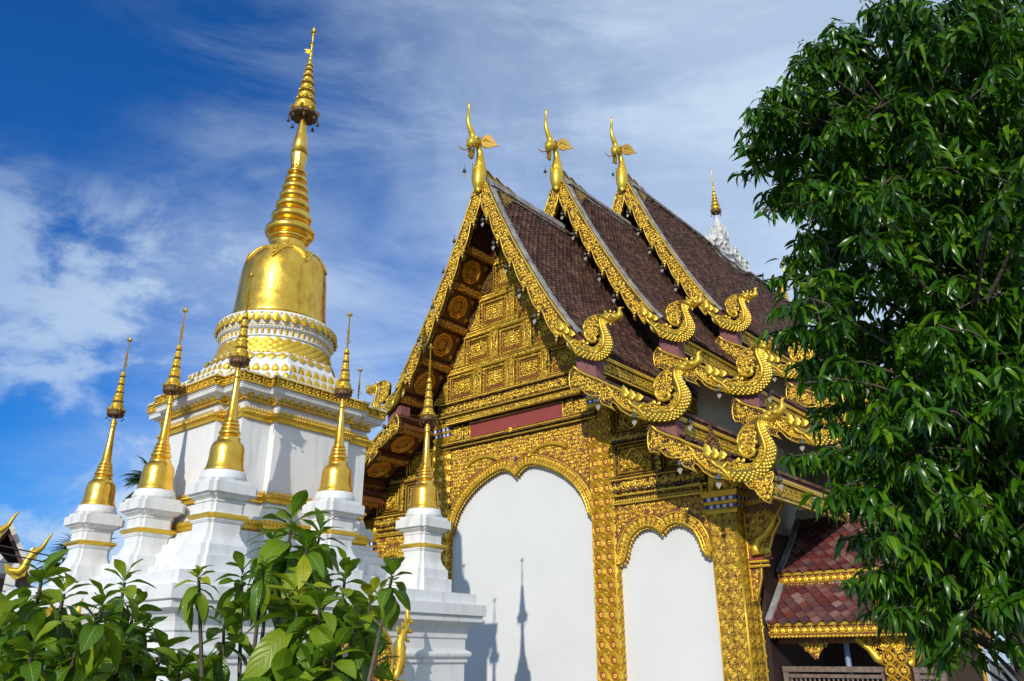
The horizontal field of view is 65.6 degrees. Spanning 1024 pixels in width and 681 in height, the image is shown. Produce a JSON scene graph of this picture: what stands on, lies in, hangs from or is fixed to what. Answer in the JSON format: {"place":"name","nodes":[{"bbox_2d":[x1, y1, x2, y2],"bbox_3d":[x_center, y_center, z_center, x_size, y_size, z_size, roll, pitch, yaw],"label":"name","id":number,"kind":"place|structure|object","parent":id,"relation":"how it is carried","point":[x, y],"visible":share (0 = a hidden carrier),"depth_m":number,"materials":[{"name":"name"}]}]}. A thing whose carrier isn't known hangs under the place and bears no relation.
{"place":"outdoors","nodes":[
{"label":"outdoors","id":0,"kind":"place"},
{"bbox_2d":[0,552,42,561],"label":"power cable","id":1,"kind":"object","parent":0,"point":[20,557],"visible":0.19,"depth_m":23.34,"materials":[{"name":"black rubber"}]},
{"bbox_2d":[0,511,52,594],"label":"monastery house","id":2,"kind":"structure","parent":0,"point":[12,571],"depth_m":24.89,"materials":[{"name":"white paint"}]},
{"bbox_2d":[0,545,65,558],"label":"power cable","id":3,"kind":"object","parent":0,"point":[25,550],"visible":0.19,"depth_m":23.44,"materials":[{"name":"black rubber"}]},
{"bbox_2d":[0,0,1023,662],"label":"sky","id":4,"kind":"structure","parent":0,"point":[146,146],"materials":[{"name":"blue"}]},
{"bbox_2d":[362,102,991,680],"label":"temple hall","id":5,"kind":"structure","parent":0,"point":[584,538],"depth_m":18.45,"materials":[{"name":"tile"}]},
{"bbox_2d":[596,392,599,409],"bbox_3d":[1.741,1.229,16.100,0.101,0.396,0.098,0,-22,0],"label":"wind bell","id":6,"kind":"object","parent":5,"relation":"hanging from","point":[598,401],"visible":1,"depth_m":16.07,"materials":[{"name":"silver metal"}]},
{"bbox_2d":[632,407,636,425],"bbox_3d":[2.370,1.474,15.438,0.101,0.396,0.098,0,-22,0],"label":"wind bell","id":7,"kind":"object","parent":5,"relation":"hanging from","point":[634,417],"visible":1,"depth_m":15.41,"materials":[{"name":"silver metal"}]},
{"bbox_2d":[677,453,681,473],"bbox_3d":[3.057,2.249,14.512,0.101,0.396,0.098,0,-22,0],"label":"wind bell","id":8,"kind":"object","parent":5,"relation":"hanging from","point":[679,464],"visible":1,"depth_m":14.48,"materials":[{"name":"silver metal"}]},
{"bbox_2d":[687,411,691,430],"bbox_3d":[3.373,1.539,15.103,0.101,0.396,0.098,0,-22,0],"label":"wind bell","id":9,"kind":"object","parent":5,"relation":"hanging from","point":[689,420],"visible":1,"depth_m":15.07,"materials":[{"name":"silver metal"}]},
{"bbox_2d":[716,468,721,488],"bbox_3d":[3.619,2.409,13.945,0.101,0.396,0.098,0,-22,0],"label":"wind bell","id":10,"kind":"object","parent":5,"relation":"hanging from","point":[718,478],"visible":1,"depth_m":13.91,"materials":[{"name":"silver metal"}]},
{"bbox_2d":[717,386,720,398],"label":"wind bell","id":11,"kind":"object","parent":5,"relation":"hanging from","point":[718,391],"visible":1,"depth_m":18.07,"materials":[{"name":"silver metal"}]},
{"bbox_2d":[767,387,771,402],"bbox_3d":[5.743,1.198,17.740,0.101,0.396,0.098,0,-22,0],"label":"wind bell","id":12,"kind":"object","parent":5,"relation":"hanging from","point":[769,395],"visible":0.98,"depth_m":17.71,"materials":[{"name":"silver metal"}]},
{"bbox_2d":[777,468,783,490],"bbox_3d":[4.604,2.391,13.659,0.101,0.396,0.098,0,-22,0],"label":"wind bell","id":13,"kind":"object","parent":5,"relation":"hanging from","point":[780,486],"visible":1,"depth_m":13.62,"materials":[{"name":"silver metal"}]},
{"bbox_2d":[799,434,804,451],"bbox_3d":[6.021,2.120,16.533,0.101,0.396,0.098,0,-22,0],"label":"wind bell","id":14,"kind":"object","parent":5,"relation":"hanging from","point":[801,442],"visible":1,"depth_m":16.50,"materials":[{"name":"silver metal"}]},
{"bbox_2d":[760,509,992,680],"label":"side porch","id":15,"kind":"object","parent":5,"relation":"attached to","point":[809,616],"visible":0.54,"depth_m":14.91,"materials":[{"name":"tile"}]},
{"bbox_2d":[988,663,1016,680],"bbox_3d":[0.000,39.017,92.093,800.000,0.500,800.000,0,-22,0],"label":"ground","id":16,"kind":"structure","parent":0,"point":[992,668],"depth_m":118.82,"materials":[{"name":"grey concrete"}]},
{"bbox_2d":[45,599,82,667],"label":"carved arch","id":17,"kind":"structure","parent":16,"relation":"on","point":[49,610],"depth_m":9.75,"materials":[{"name":"gold metal"}]},
{"bbox_2d":[0,549,130,680],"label":"leafy shrub","id":18,"kind":"object","parent":16,"relation":"on","point":[31,633],"visible":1,"depth_m":2.76,"materials":[{"name":"green plant"}]},
{"bbox_2d":[33,532,119,584],"bbox_3d":[-12.384,7.877,22.028,2.250,5.024,2.261,0,-22,0],"label":"palm tree","id":19,"kind":"object","parent":16,"relation":"on","point":[58,548],"visible":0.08,"depth_m":22.22,"materials":[{"name":"green plant"}]},
{"bbox_2d":[118,455,147,501],"bbox_3d":[-10.815,6.945,22.923,2.117,7.418,2.112,-16,-27,34],"label":"palm tree","id":20,"kind":"object","parent":16,"relation":"on","point":[135,480],"visible":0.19,"depth_m":23.63,"materials":[{"name":"green plant"}]},
{"bbox_2d":[61,559,222,680],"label":"leafy shrub","id":21,"kind":"object","parent":16,"relation":"on","point":[138,661],"visible":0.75,"depth_m":3.30,"materials":[{"name":"green plant"}]},
{"bbox_2d":[5,26,486,680],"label":"great chedi","id":22,"kind":"structure","parent":16,"relation":"on","point":[289,408],"depth_m":11.63,"materials":[{"name":"white paint"}]},
{"bbox_2d":[48,336,132,585],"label":"chedi","id":23,"kind":"structure","parent":22,"relation":"on","point":[94,522],"depth_m":11.86,"materials":[{"name":"white paint"}]},
{"bbox_2d":[103,307,188,577],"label":"chedi","id":24,"kind":"structure","parent":22,"relation":"on","point":[152,507],"depth_m":10.75,"materials":[{"name":"white paint"}]},
{"bbox_2d":[170,272,257,574],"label":"chedi","id":25,"kind":"structure","parent":22,"relation":"on","point":[221,491],"depth_m":9.60,"materials":[{"name":"white paint"}]},
{"bbox_2d":[302,311,364,583],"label":"chedi","id":26,"kind":"structure","parent":22,"relation":"on","point":[334,496],"depth_m":10.95,"materials":[{"name":"white paint"}]},
{"bbox_2d":[357,367,373,541],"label":"chedi","id":27,"kind":"structure","parent":22,"relation":"on","point":[368,533],"depth_m":13.36,"materials":[{"name":"gold metal"}]},
{"bbox_2d":[393,344,451,591],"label":"chedi","id":28,"kind":"structure","parent":22,"relation":"on","point":[423,525],"depth_m":12.07,"materials":[{"name":"white paint"}]},
{"bbox_2d":[173,490,345,680],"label":"leafy shrub","id":29,"kind":"object","parent":16,"relation":"on","point":[275,555],"visible":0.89,"depth_m":3.41,"materials":[{"name":"green plant"}]},
{"bbox_2d":[199,546,411,680],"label":"leafy shrub","id":30,"kind":"object","parent":16,"relation":"on","point":[283,652],"visible":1,"depth_m":3.06,"materials":[{"name":"green plant"}]},
{"bbox_2d":[312,607,413,680],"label":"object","id":31,"kind":"structure","parent":16,"relation":"on","point":[400,652],"depth_m":10.24,"materials":[{"name":"gold metal"}]},
{"bbox_2d":[727,0,1023,680],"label":"broadleaf tree","id":32,"kind":"object","parent":16,"relation":"on","point":[930,223],"visible":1,"depth_m":3.76,"materials":[{"name":"green plant"}]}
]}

